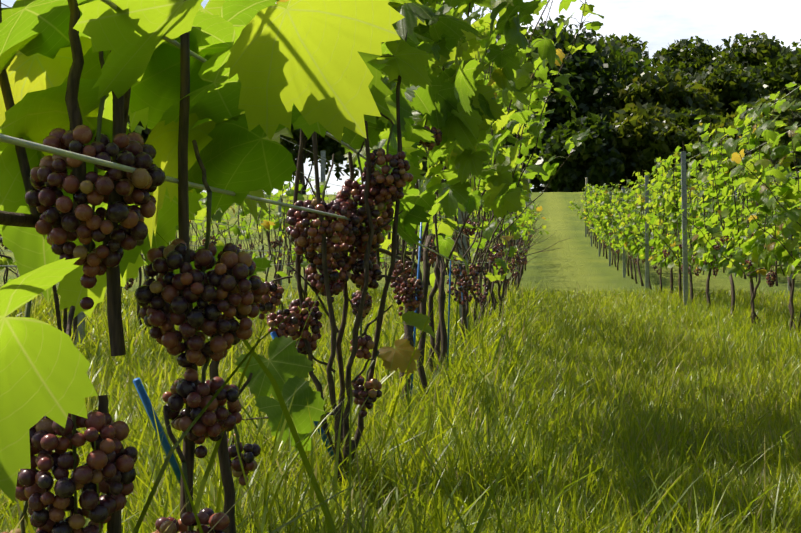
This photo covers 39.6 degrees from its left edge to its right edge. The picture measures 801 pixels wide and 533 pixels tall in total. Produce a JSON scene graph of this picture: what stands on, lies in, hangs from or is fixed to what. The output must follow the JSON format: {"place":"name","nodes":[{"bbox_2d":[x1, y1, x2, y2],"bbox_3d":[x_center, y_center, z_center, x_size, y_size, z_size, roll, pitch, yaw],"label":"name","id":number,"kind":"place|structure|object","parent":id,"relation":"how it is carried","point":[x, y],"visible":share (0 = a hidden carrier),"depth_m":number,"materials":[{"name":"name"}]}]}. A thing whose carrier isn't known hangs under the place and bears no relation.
{"place":"outdoors","nodes":[
{"label":"outdoors","id":0,"kind":"place"},
{"bbox_2d":[0,280,800,532],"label":"grass","id":1,"kind":"structure","parent":0,"point":[619,454],"depth_m":2.32,"materials":[{"name":"green plant"}]},
{"bbox_2d":[0,185,800,438],"bbox_3d":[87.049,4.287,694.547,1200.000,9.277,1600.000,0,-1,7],"label":"ground","id":2,"kind":"structure","parent":0,"point":[574,260],"depth_m":25.08,"materials":[{"name":"green plant"}]},
{"bbox_2d":[0,0,540,502],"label":"vine leaves","id":3,"kind":"object","parent":2,"relation":"on","point":[266,76],"visible":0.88,"depth_m":1.03,"materials":[{"name":"green plant"}]},
{"bbox_2d":[0,232,562,532],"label":"grass rows","id":4,"kind":"object","parent":2,"relation":"on","point":[506,313],"depth_m":3.26,"materials":[{"name":"green plant"}]},
{"bbox_2d":[133,222,465,483],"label":"blue plant stakes","id":5,"kind":"object","parent":2,"relation":"on","point":[144,397],"visible":0.44,"depth_m":1.26,"materials":[{"name":"blue plastic"}]},
{"bbox_2d":[0,124,800,532],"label":"grapes","id":6,"kind":"object","parent":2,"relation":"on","point":[110,460],"visible":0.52,"depth_m":0.92,"materials":[{"name":"purple food"}]},
{"bbox_2d":[0,0,800,532],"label":"grapevines","id":7,"kind":"object","parent":2,"relation":"on","point":[112,274],"visible":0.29,"depth_m":1.89,"materials":[{"name":"brown plant"}]},
{"bbox_2d":[0,0,800,291],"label":"vine leaves","id":8,"kind":"object","parent":2,"relation":"on","point":[548,51],"visible":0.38,"depth_m":6.67,"materials":[{"name":"green plant"}]},
{"bbox_2d":[1,0,800,532],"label":"vine stems","id":9,"kind":"object","parent":2,"relation":"on","point":[27,306],"visible":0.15,"depth_m":1.83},
{"bbox_2d":[74,150,791,346],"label":"steel posts","id":10,"kind":"object","parent":2,"relation":"on","point":[81,315],"visible":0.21,"depth_m":11.80,"materials":[{"name":"grey metal"}]},
{"bbox_2d":[0,0,800,266],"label":"trellis wires","id":11,"kind":"object","parent":10,"relation":"attached to","point":[44,148],"visible":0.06,"depth_m":1.03,"materials":[{"name":"grey metal"}]},
{"bbox_2d":[129,91,779,194],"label":"tree trunks","id":12,"kind":"object","parent":2,"relation":"on","point":[304,155],"visible":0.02,"depth_m":89.58,"materials":[{"name":"brown plant"}]},
{"bbox_2d":[127,15,800,191],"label":"trees","id":13,"kind":"object","parent":12,"relation":"on","point":[643,114],"visible":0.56,"depth_m":79.04,"materials":[{"name":"green plant"}]},
{"bbox_2d":[133,117,800,278],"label":"vine leaves","id":14,"kind":"object","parent":2,"relation":"on","point":[701,242],"visible":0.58,"depth_m":13.06,"materials":[{"name":"green plant"}]},
{"bbox_2d":[418,176,704,233],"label":"end posts","id":15,"kind":"object","parent":2,"relation":"on","point":[586,182],"visible":0.19,"depth_m":39.09,"materials":[{"name":"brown wood"}]},
{"bbox_2d":[488,297,766,522],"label":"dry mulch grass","id":16,"kind":"structure","parent":2,"relation":"on","point":[649,353],"depth_m":6.20,"materials":[{"name":"plant"}]},
{"bbox_2d":[1,0,800,194],"label":"sky","id":17,"kind":"structure","parent":0,"point":[660,23],"materials":[{"name":"white"}]}
]}

